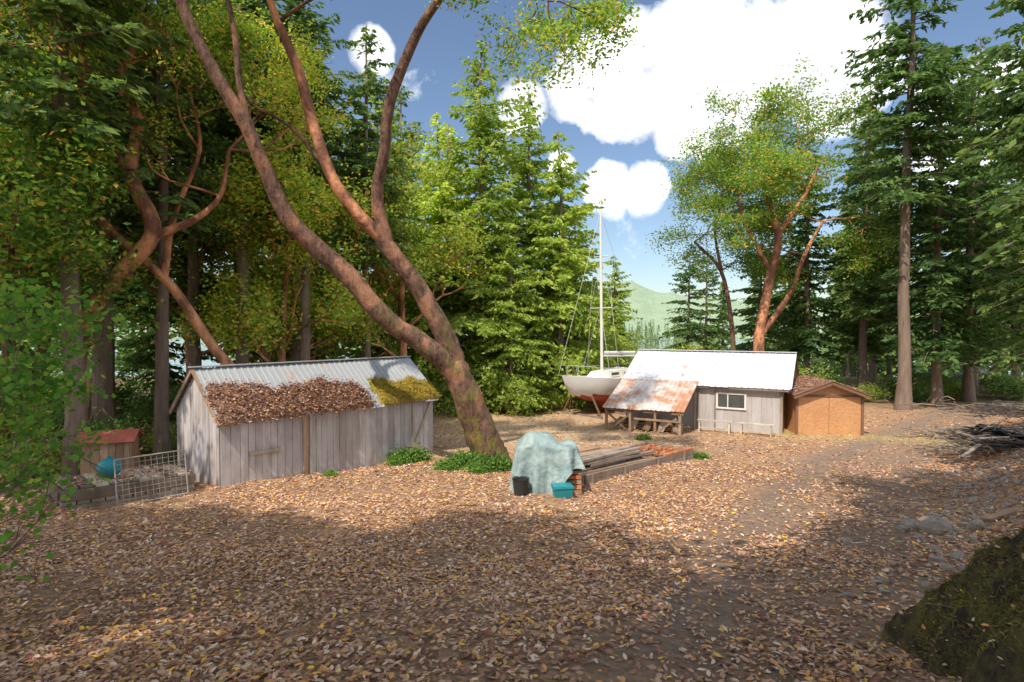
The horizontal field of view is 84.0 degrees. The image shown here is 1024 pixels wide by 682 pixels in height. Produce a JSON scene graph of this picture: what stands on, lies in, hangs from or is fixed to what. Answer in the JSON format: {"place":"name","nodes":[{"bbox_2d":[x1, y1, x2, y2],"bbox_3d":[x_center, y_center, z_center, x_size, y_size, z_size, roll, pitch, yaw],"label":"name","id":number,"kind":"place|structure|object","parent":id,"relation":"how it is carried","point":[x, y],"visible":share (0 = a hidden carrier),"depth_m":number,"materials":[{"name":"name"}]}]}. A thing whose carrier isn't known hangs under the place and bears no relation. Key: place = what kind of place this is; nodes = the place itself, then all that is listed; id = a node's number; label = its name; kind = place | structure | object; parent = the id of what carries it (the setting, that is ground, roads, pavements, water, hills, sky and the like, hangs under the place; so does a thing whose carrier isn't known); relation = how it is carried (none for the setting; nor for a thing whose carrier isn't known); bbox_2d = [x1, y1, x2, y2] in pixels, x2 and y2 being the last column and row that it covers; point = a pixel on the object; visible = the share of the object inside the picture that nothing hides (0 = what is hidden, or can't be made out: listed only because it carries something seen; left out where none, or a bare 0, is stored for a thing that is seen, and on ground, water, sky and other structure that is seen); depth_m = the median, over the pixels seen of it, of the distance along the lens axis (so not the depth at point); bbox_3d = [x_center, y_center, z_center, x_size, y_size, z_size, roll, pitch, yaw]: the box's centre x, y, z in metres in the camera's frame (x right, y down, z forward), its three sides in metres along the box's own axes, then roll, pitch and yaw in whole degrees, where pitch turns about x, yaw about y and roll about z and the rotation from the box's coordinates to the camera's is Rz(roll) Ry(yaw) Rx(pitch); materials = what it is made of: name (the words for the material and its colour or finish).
{"place":"outdoors","nodes":[
{"label":"outdoors","id":0,"kind":"place"},
{"bbox_2d":[41,280,919,339],"bbox_3d":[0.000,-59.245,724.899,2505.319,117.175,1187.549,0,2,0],"label":"hills","id":1,"kind":"structure","parent":0,"point":[646,303],"depth_m":676.06,"materials":[{"name":"plant"}]},
{"bbox_2d":[0,338,1022,376],"bbox_3d":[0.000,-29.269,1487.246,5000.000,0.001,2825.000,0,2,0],"label":"water","id":2,"kind":"structure","parent":0,"point":[210,362],"depth_m":232.07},
{"bbox_2d":[0,377,1023,681],"bbox_3d":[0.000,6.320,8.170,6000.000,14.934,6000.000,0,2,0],"label":"ground","id":3,"kind":"structure","parent":0,"point":[762,503],"depth_m":10.55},
{"bbox_2d":[0,377,63,456],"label":"shrub","id":4,"kind":"object","parent":3,"relation":"on","point":[13,415],"visible":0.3,"depth_m":19.09,"materials":[{"name":"green plant"}]},
{"bbox_2d":[0,431,66,485],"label":"shrub","id":5,"kind":"object","parent":3,"relation":"on","point":[48,459],"visible":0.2,"depth_m":17.26,"materials":[{"name":"green plant"}]},
{"bbox_2d":[0,5,94,325],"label":"douglas fir tree","id":6,"kind":"object","parent":3,"relation":"on","point":[6,24],"visible":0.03,"depth_m":20.63,"materials":[{"name":"green plant"}]},
{"bbox_2d":[0,256,136,592],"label":"maple sapling","id":7,"kind":"object","parent":3,"relation":"on","point":[19,386],"visible":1,"depth_m":6.68,"materials":[{"name":"green plant"}]},
{"bbox_2d":[22,405,150,454],"bbox_3d":[-15.678,3.736,21.546,3.594,2.515,4.457,1,2,42],"label":"salal shrub","id":8,"kind":"object","parent":3,"relation":"on","point":[96,425],"visible":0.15,"depth_m":21.56,"materials":[{"name":"green plant"}]},
{"bbox_2d":[2,15,171,419],"bbox_3d":[-18.384,-8.397,25.490,7.260,25.664,6.958,-1,2,-25],"label":"douglas fir tree","id":9,"kind":"object","parent":3,"relation":"on","point":[94,342],"visible":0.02,"depth_m":25.27,"materials":[{"name":"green plant"}]},
{"bbox_2d":[0,23,183,457],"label":"broadleaf tree","id":10,"kind":"object","parent":3,"relation":"on","point":[29,229],"visible":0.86,"depth_m":16.57,"materials":[{"name":"green plant"}]},
{"bbox_2d":[0,0,194,429],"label":"douglas fir tree","id":11,"kind":"object","parent":3,"relation":"on","point":[104,367],"visible":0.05,"depth_m":22.78,"materials":[{"name":"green plant"}]},
{"bbox_2d":[0,0,196,476],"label":"douglas fir tree","id":12,"kind":"object","parent":3,"relation":"on","point":[132,33],"visible":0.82,"depth_m":17.13,"materials":[{"name":"green plant"}]},
{"bbox_2d":[3,74,206,423],"bbox_3d":[-19.888,-8.070,27.716,9.147,25.016,8.536,1,2,35],"label":"douglas fir tree","id":13,"kind":"object","parent":3,"relation":"on","point":[119,218],"visible":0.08,"depth_m":28.12,"materials":[{"name":"green plant"}]},
{"bbox_2d":[75,429,144,475],"bbox_3d":[-11.940,3.515,16.927,1.500,1.730,1.158,-1,2,-20],"label":"red roofed pump box","id":14,"kind":"object","parent":3,"relation":"on","point":[118,442],"visible":0.52,"depth_m":16.59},
{"bbox_2d":[0,40,232,407],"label":"broadleaf tree","id":15,"kind":"object","parent":3,"relation":"on","point":[186,241],"visible":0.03,"depth_m":26.19,"materials":[{"name":"green plant"}]},
{"bbox_2d":[46,463,194,509],"bbox_3d":[-10.277,3.843,15.055,1.651,0.714,3.020,1,-1,42],"label":"timber raft","id":16,"kind":"object","parent":3,"relation":"on","point":[104,492],"visible":0.75,"depth_m":14.57,"materials":[{"name":"wood"}]},
{"bbox_2d":[96,455,121,477],"bbox_3d":[-10.400,3.248,14.691,0.540,0.569,0.540,0,2,0],"label":"buoy","id":17,"kind":"object","parent":16,"relation":"on","point":[106,464],"visible":0.76,"depth_m":14.52,"materials":[{"name":"teal plastic"}]},
{"bbox_2d":[89,370,151,419],"bbox_3d":[-22.318,3.057,31.355,4.259,2.776,5.796,-1,2,-33],"label":"salal shrub","id":18,"kind":"object","parent":3,"relation":"on","point":[122,392],"visible":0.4,"depth_m":32.00,"materials":[{"name":"green plant"}]},
{"bbox_2d":[0,0,290,364],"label":"arbutus tree","id":19,"kind":"object","parent":3,"relation":"on","point":[201,330],"visible":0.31,"depth_m":19.49,"materials":[{"name":"green plant"}]},
{"bbox_2d":[115,378,180,436],"bbox_3d":[-16.564,3.124,27.342,4.415,2.878,6.008,-1,2,-31],"label":"salal shrub","id":20,"kind":"object","parent":3,"relation":"on","point":[143,402],"visible":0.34,"depth_m":26.12,"materials":[{"name":"green plant"}]},
{"bbox_2d":[113,449,188,506],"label":"wire gate","id":21,"kind":"structure","parent":3,"relation":"on","point":[146,475],"depth_m":14.70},
{"bbox_2d":[88,158,218,396],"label":"douglas fir tree","id":22,"kind":"object","parent":3,"relation":"on","point":[143,355],"visible":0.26,"depth_m":34.82,"materials":[{"name":"green plant"}]},
{"bbox_2d":[139,420,176,453],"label":"shrub","id":23,"kind":"object","parent":3,"relation":"on","point":[174,439],"visible":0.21,"depth_m":21.81,"materials":[{"name":"green plant"}]},
{"bbox_2d":[79,0,257,461],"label":"douglas fir tree","id":24,"kind":"object","parent":3,"relation":"on","point":[163,200],"visible":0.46,"depth_m":20.64,"materials":[{"name":"green plant"}]},
{"bbox_2d":[1,0,366,421],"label":"arbutus tree","id":25,"kind":"object","parent":3,"relation":"on","point":[151,236],"visible":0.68,"depth_m":19.01,"materials":[{"name":"green plant"}]},
{"bbox_2d":[114,85,255,382],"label":"douglas fir tree","id":26,"kind":"object","parent":3,"relation":"on","point":[177,316],"visible":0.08,"depth_m":30.96,"materials":[{"name":"green plant"}]},
{"bbox_2d":[109,0,267,369],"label":"douglas fir tree","id":27,"kind":"object","parent":3,"relation":"on","point":[194,352],"visible":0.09,"depth_m":25.72,"materials":[{"name":"green plant"}]},
{"bbox_2d":[78,129,322,371],"bbox_3d":[-18.717,-4.479,31.740,13.717,18.246,14.988,-1,2,-38],"label":"yellow arbutus tree","id":28,"kind":"object","parent":3,"relation":"on","point":[210,260],"visible":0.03,"depth_m":29.80,"materials":[{"name":"green plant"}]},
{"bbox_2d":[170,227,270,363],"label":"douglas fir tree","id":29,"kind":"object","parent":3,"relation":"on","point":[231,351],"depth_m":40.77,"materials":[{"name":"green plant"}]},
{"bbox_2d":[151,0,325,365],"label":"douglas fir tree","id":30,"kind":"object","parent":3,"relation":"on","point":[222,121],"visible":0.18,"depth_m":24.21,"materials":[{"name":"green plant"}]},
{"bbox_2d":[149,123,386,363],"bbox_3d":[-10.515,-2.614,25.581,9.280,14.736,10.455,1,2,40],"label":"yellow arbutus tree","id":31,"kind":"object","parent":3,"relation":"on","point":[261,318],"visible":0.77,"depth_m":24.06,"materials":[{"name":"green plant"}]},
{"bbox_2d":[213,4,355,362],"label":"douglas fir tree","id":32,"kind":"object","parent":3,"relation":"on","point":[295,354],"visible":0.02,"depth_m":27.75,"materials":[{"name":"green plant"}]},
{"bbox_2d":[169,131,408,362],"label":"yellow arbutus tree","id":33,"kind":"object","parent":3,"relation":"on","point":[317,269],"visible":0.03,"depth_m":29.52,"materials":[{"name":"green plant"}]},
{"bbox_2d":[235,0,370,362],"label":"douglas fir tree","id":34,"kind":"object","parent":3,"relation":"on","point":[304,350],"visible":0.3,"depth_m":25.27,"materials":[{"name":"green plant"}]},
{"bbox_2d":[259,249,347,364],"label":"douglas fir tree","id":35,"kind":"object","parent":3,"relation":"on","point":[287,352],"visible":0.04,"depth_m":32.69,"materials":[{"name":"green plant"}]},
{"bbox_2d":[168,356,442,486],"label":"weathered shed","id":36,"kind":"structure","parent":3,"relation":"on","point":[236,423],"depth_m":18.12,"materials":[{"name":"weathered grey wood"},{"name":"corrugated metal"},{"name":"leaves and moss"}]},
{"bbox_2d":[256,101,358,360],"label":"douglas fir tree","id":37,"kind":"object","parent":3,"relation":"on","point":[324,358],"visible":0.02,"depth_m":36.12,"materials":[{"name":"green plant"}]},
{"bbox_2d":[322,23,423,357],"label":"douglas fir tree","id":38,"kind":"object","parent":3,"relation":"on","point":[357,135],"visible":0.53,"depth_m":28.12,"materials":[{"name":"green plant"}]},
{"bbox_2d":[321,94,454,383],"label":"fir tree","id":39,"kind":"object","parent":3,"relation":"on","point":[356,353],"visible":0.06,"depth_m":35.98,"materials":[{"name":"green plant"}]},
{"bbox_2d":[381,448,413,465],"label":"ivy clump","id":40,"kind":"object","parent":3,"relation":"on","point":[397,461],"visible":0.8,"depth_m":19.79,"materials":[{"name":"green plant"}]},
{"bbox_2d":[288,116,513,362],"bbox_3d":[-6.414,-3.373,29.432,12.167,16.183,13.293,0,2,8],"label":"yellow arbutus tree","id":41,"kind":"object","parent":3,"relation":"on","point":[452,260],"visible":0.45,"depth_m":29.74,"materials":[{"name":"green plant"}]},
{"bbox_2d":[162,0,644,468],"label":"leaning arbutus tree","id":42,"kind":"object","parent":3,"relation":"on","point":[442,353],"visible":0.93,"depth_m":17.48,"materials":[{"name":"brown plant"}]},
{"bbox_2d":[378,84,434,340],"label":"douglas fir tree","id":43,"kind":"object","parent":3,"relation":"on","point":[401,98],"visible":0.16,"depth_m":44.56,"materials":[{"name":"green plant"}]},
{"bbox_2d":[387,442,434,464],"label":"ivy clump","id":44,"kind":"object","parent":3,"relation":"on","point":[423,456],"visible":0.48,"depth_m":20.28,"materials":[{"name":"green plant"}]},
{"bbox_2d":[392,110,486,399],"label":"fir tree","id":45,"kind":"object","parent":3,"relation":"on","point":[442,138],"visible":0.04,"depth_m":40.62,"materials":[{"name":"green plant"}]},
{"bbox_2d":[428,455,464,471],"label":"ivy clump","id":46,"kind":"object","parent":3,"relation":"on","point":[444,465],"visible":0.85,"depth_m":18.63,"materials":[{"name":"green plant"}]},
{"bbox_2d":[374,125,522,405],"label":"fir tree","id":47,"kind":"object","parent":3,"relation":"on","point":[444,192],"visible":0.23,"depth_m":35.17,"materials":[{"name":"green plant"}]},
{"bbox_2d":[431,369,483,417],"bbox_3d":[-3.698,3.023,33.287,4.298,3.590,5.770,0,2,4],"label":"shrub","id":48,"kind":"object","parent":3,"relation":"on","point":[447,393],"visible":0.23,"depth_m":32.71,"materials":[{"name":"green plant"}]},
{"bbox_2d":[441,446,481,470],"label":"ivy clump","id":49,"kind":"object","parent":3,"relation":"on","point":[463,458],"visible":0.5,"depth_m":18.97,"materials":[{"name":"green plant"}]},
{"bbox_2d":[385,39,570,414],"bbox_3d":[-2.517,-6.872,35.678,11.169,23.626,10.432,-1,2,-35],"label":"fir tree","id":50,"kind":"object","parent":3,"relation":"on","point":[480,124],"visible":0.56,"depth_m":34.45,"materials":[{"name":"green plant"}]},
{"bbox_2d":[467,450,512,474],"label":"ivy clump","id":51,"kind":"object","parent":3,"relation":"on","point":[497,463],"visible":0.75,"depth_m":18.62,"materials":[{"name":"green plant"}]},
{"bbox_2d":[477,371,526,416],"bbox_3d":[-0.593,3.018,33.468,3.779,2.682,3.210,1,2,26],"label":"shrub","id":52,"kind":"object","parent":3,"relation":"on","point":[499,393],"visible":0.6,"depth_m":32.82,"materials":[{"name":"green plant"}]},
{"bbox_2d":[0,410,1023,681],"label":"fallen leaves","id":53,"kind":"object","parent":3,"relation":"on","point":[154,636],"visible":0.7,"depth_m":7.82,"materials":[{"name":"brown plant"}]},
{"bbox_2d":[466,227,562,415],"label":"fir tree","id":54,"kind":"object","parent":3,"relation":"on","point":[522,382],"visible":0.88,"depth_m":32.92,"materials":[{"name":"green plant"}]},
{"bbox_2d":[17,148,1023,378],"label":"distant forest","id":55,"kind":"object","parent":3,"relation":"on","point":[837,366],"visible":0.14,"depth_m":69.54,"materials":[{"name":"green plant"}]},
{"bbox_2d":[512,476,529,495],"bbox_3d":[0.230,3.839,14.987,0.470,0.460,0.470,0,2,0],"label":"bucket","id":56,"kind":"object","parent":3,"relation":"on","point":[520,486],"visible":0.98,"depth_m":14.83,"materials":[{"name":"black plastic"}]},
{"bbox_2d":[468,90,607,407],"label":"fir tree","id":57,"kind":"object","parent":3,"relation":"on","point":[523,159],"visible":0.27,"depth_m":37.57,"materials":[{"name":"green plant"}]},
{"bbox_2d":[509,431,585,494],"bbox_3d":[0.967,3.512,15.780,2.123,1.993,1.564,0,2,0],"label":"tarp covered stack","id":58,"kind":"object","parent":3,"relation":"on","point":[543,460],"visible":0.92,"depth_m":15.22,"materials":[{"name":"teal plastic"}]},
{"bbox_2d":[529,388,569,412],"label":"shrub","id":59,"kind":"object","parent":3,"relation":"on","point":[550,397],"visible":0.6,"depth_m":34.16,"materials":[{"name":"green plant"}]},
{"bbox_2d":[520,366,579,409],"bbox_3d":[1.484,3.029,35.239,5.770,3.589,4.298,-1,2,-42],"label":"shrub","id":60,"kind":"object","parent":3,"relation":"on","point":[537,386],"visible":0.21,"depth_m":35.17,"materials":[{"name":"green plant"}]},
{"bbox_2d":[551,482,573,497],"bbox_3d":[1.327,3.927,14.968,0.540,0.330,0.400,0,2,-9],"label":"plastic storage bin","id":61,"kind":"object","parent":3,"relation":"on","point":[562,490],"visible":1,"depth_m":14.81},
{"bbox_2d":[537,349,590,407],"bbox_3d":[3.696,2.299,36.791,4.585,3.831,5.398,-1,2,-39],"label":"shrub","id":62,"kind":"object","parent":3,"relation":"on","point":[551,373],"visible":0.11,"depth_m":35.72,"materials":[{"name":"green plant"}]},
{"bbox_2d":[496,130,637,408],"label":"fir tree","id":63,"kind":"object","parent":3,"relation":"on","point":[573,216],"visible":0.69,"depth_m":35.47,"materials":[{"name":"green plant"}]},
{"bbox_2d":[538,204,622,400],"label":"fir tree","id":64,"kind":"object","parent":3,"relation":"on","point":[590,284],"visible":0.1,"depth_m":40.59,"materials":[{"name":"green plant"}]},
{"bbox_2d":[558,209,643,418],"bbox_3d":[5.758,-1.682,33.740,8.715,11.922,3.069,-1,2,-42],"label":"sailboat","id":65,"kind":"object","parent":3,"relation":"on","point":[600,386],"visible":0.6,"depth_m":32.68,"materials":[{"name":"white paint"}]},
{"bbox_2d":[589,335,638,367],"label":"shrub","id":66,"kind":"object","parent":3,"relation":"on","point":[619,347],"visible":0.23,"depth_m":43.61,"materials":[{"name":"green plant"}]},
{"bbox_2d":[599,256,647,366],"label":"fir tree","id":67,"kind":"object","parent":3,"relation":"on","point":[617,296],"visible":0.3,"depth_m":51.42,"materials":[{"name":"green plant"}]},
{"bbox_2d":[579,442,693,483],"bbox_3d":[3.790,4.039,19.715,2.155,0.775,6.729,2,0,45],"label":"timber framed bed","id":68,"kind":"object","parent":3,"relation":"on","point":[603,463],"visible":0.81,"depth_m":18.89,"materials":[{"name":"wood"}]},
{"bbox_2d":[655,244,716,350],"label":"douglas fir tree","id":69,"kind":"object","parent":3,"relation":"on","point":[687,331],"visible":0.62,"depth_m":55.78,"materials":[{"name":"green plant"}]},
{"bbox_2d":[602,349,798,435],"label":"metal clad workshop","id":70,"kind":"structure","parent":3,"relation":"on","point":[657,391],"depth_m":28.11,"materials":[{"name":"white paint"}]},
{"bbox_2d":[716,392,746,409],"bbox_3d":[10.661,2.920,27.687,1.400,0.800,0.065,1,2,30],"label":"window","id":71,"kind":"structure","parent":70,"relation":"in","point":[724,400],"depth_m":27.68,"materials":[{"name":"glass"}]},
{"bbox_2d":[682,249,736,351],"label":"douglas fir tree","id":72,"kind":"object","parent":3,"relation":"on","point":[714,334],"visible":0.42,"depth_m":59.90,"materials":[{"name":"green plant"}]},
{"bbox_2d":[645,151,810,350],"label":"arbutus tree","id":73,"kind":"object","parent":3,"relation":"on","point":[712,166],"visible":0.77,"depth_m":40.48,"materials":[{"name":"green plant"}]},
{"bbox_2d":[697,419,773,437],"bbox_3d":[10.500,4.160,26.840,3.400,0.683,0.498,1,2,30],"label":"timber trestle","id":74,"kind":"object","parent":3,"relation":"on","point":[729,428],"visible":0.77,"depth_m":26.79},
{"bbox_2d":[720,229,799,360],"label":"douglas fir tree","id":75,"kind":"object","parent":3,"relation":"on","point":[745,328],"visible":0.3,"depth_m":47.68,"materials":[{"name":"green plant"}]},
{"bbox_2d":[750,175,829,357],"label":"douglas fir tree","id":76,"kind":"object","parent":3,"relation":"on","point":[780,329],"visible":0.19,"depth_m":57.35,"materials":[{"name":"green plant"}]},
{"bbox_2d":[655,53,932,352],"bbox_3d":[20.192,-7.346,39.954,18.200,23.238,15.949,0,2,0],"label":"arbutus tree","id":77,"kind":"object","parent":3,"relation":"on","point":[768,161],"visible":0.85,"depth_m":39.04,"materials":[{"name":"green plant"}]},
{"bbox_2d":[755,138,861,375],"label":"douglas fir tree","id":78,"kind":"object","parent":3,"relation":"on","point":[806,339],"visible":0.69,"depth_m":43.57,"materials":[{"name":"green plant"}]},
{"bbox_2d":[784,375,872,434],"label":"plywood shed","id":79,"kind":"structure","parent":3,"relation":"on","point":[815,405],"depth_m":26.48,"materials":[{"name":"brown wood"}]},
{"bbox_2d":[801,75,926,389],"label":"douglas fir tree","id":80,"kind":"object","parent":3,"relation":"on","point":[862,283],"visible":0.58,"depth_m":41.56,"materials":[{"name":"green plant"}]},
{"bbox_2d":[811,134,919,384],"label":"douglas fir tree","id":81,"kind":"object","parent":3,"relation":"on","point":[873,348],"visible":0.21,"depth_m":46.29,"materials":[{"name":"green plant"}]},
{"bbox_2d":[822,108,919,383],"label":"douglas fir tree","id":82,"kind":"object","parent":3,"relation":"on","point":[872,372],"visible":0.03,"depth_m":51.72,"materials":[{"name":"green plant"}]},
{"bbox_2d":[853,381,892,402],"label":"shrub","id":83,"kind":"object","parent":3,"relation":"on","point":[874,393],"visible":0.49,"depth_m":37.70,"materials":[{"name":"green plant"}]},
{"bbox_2d":[873,370,954,402],"bbox_3d":[27.555,3.487,38.911,4.903,2.767,3.954,0,2,-7],"label":"salal shrub","id":84,"kind":"object","parent":3,"relation":"on","point":[923,392],"visible":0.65,"depth_m":38.93,"materials":[{"name":"green plant"}]},
{"bbox_2d":[833,0,1006,410],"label":"douglas fir tree","id":85,"kind":"object","parent":3,"relation":"on","point":[933,76],"visible":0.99,"depth_m":33.44,"materials":[{"name":"green plant"}]},
{"bbox_2d":[830,425,1023,665],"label":"loose stones","id":86,"kind":"object","parent":3,"relation":"on","point":[958,555],"visible":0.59,"depth_m":12.46,"materials":[{"name":"stone"}]},
{"bbox_2d":[850,40,1017,407],"bbox_3d":[26.811,-7.255,35.946,8.840,23.117,9.092,1,2,45],"label":"douglas fir tree","id":87,"kind":"object","parent":3,"relation":"on","point":[936,341],"visible":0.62,"depth_m":35.10,"materials":[{"name":"green plant"}]},
{"bbox_2d":[917,517,952,534],"bbox_3d":[8.235,3.648,11.023,0.560,0.451,0.479,0,2,14],"label":"boulder","id":88,"kind":"object","parent":3,"relation":"on","point":[935,526],"visible":0.67,"depth_m":10.89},
{"bbox_2d":[914,365,961,391],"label":"salal shrub","id":89,"kind":"object","parent":3,"relation":"on","point":[946,379],"visible":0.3,"depth_m":43.84,"materials":[{"name":"green plant"}]},
{"bbox_2d":[864,526,1023,681],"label":"mossy mound","id":90,"kind":"object","parent":3,"relation":"on","point":[967,623],"visible":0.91,"depth_m":4.71,"materials":[{"name":"green plant"}]},
{"bbox_2d":[876,396,1023,433],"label":"brush pile","id":91,"kind":"object","parent":3,"relation":"on","point":[995,406],"visible":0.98,"depth_m":24.78,"materials":[{"name":"brown wood"}]},
{"bbox_2d":[886,42,1023,401],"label":"douglas fir tree","id":92,"kind":"object","parent":3,"relation":"on","point":[968,392],"visible":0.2,"depth_m":37.60,"materials":[{"name":"green plant"}]},
{"bbox_2d":[898,421,1023,462],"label":"brush and scrap pile","id":93,"kind":"object","parent":3,"relation":"on","point":[994,434],"visible":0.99,"depth_m":20.22,"materials":[{"name":"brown wood"}]},
{"bbox_2d":[943,379,981,399],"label":"shrub","id":94,"kind":"object","parent":3,"relation":"on","point":[956,387],"visible":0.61,"depth_m":39.77,"materials":[{"name":"green plant"}]},
{"bbox_2d":[909,35,1023,395],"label":"douglas fir tree","id":95,"kind":"object","parent":3,"relation":"on","point":[979,250],"visible":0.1,"depth_m":41.05,"materials":[{"name":"green plant"}]},
{"bbox_2d":[948,0,1023,416],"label":"douglas fir tree","id":96,"kind":"object","parent":3,"relation":"on","point":[993,120],"visible":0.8,"depth_m":29.29,"materials":[{"name":"green plant"}]},
{"bbox_2d":[955,31,1023,353],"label":"douglas fir tree","id":97,"kind":"object","parent":3,"relation":"on","point":[1010,79],"visible":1,"depth_m":15.19,"materials":[{"name":"green plant"}]},
{"bbox_2d":[958,90,1023,379],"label":"douglas fir tree","id":98,"kind":"object","parent":3,"relation":"on","point":[1007,322],"visible":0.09,"depth_m":44.82,"materials":[{"name":"green plant"}]},
{"bbox_2d":[963,132,1023,379],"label":"douglas fir tree","id":99,"kind":"object","parent":3,"relation":"on","point":[1009,285],"visible":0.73,"depth_m":32.23,"materials":[{"name":"green plant"}]},
{"bbox_2d":[976,370,1023,400],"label":"salal shrub","id":100,"kind":"object","parent":3,"relation":"on","point":[1005,386],"visible":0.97,"depth_m":39.62,"materials":[{"name":"green plant"}]},
{"bbox_2d":[979,505,1023,521],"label":"broken plank","id":101,"kind":"object","parent":3,"relation":"on","point":[994,516],"visible":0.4,"depth_m":10.89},
{"bbox_2d":[5,0,1023,307],"label":"sky","id":102,"kind":"structure","parent":0,"point":[636,115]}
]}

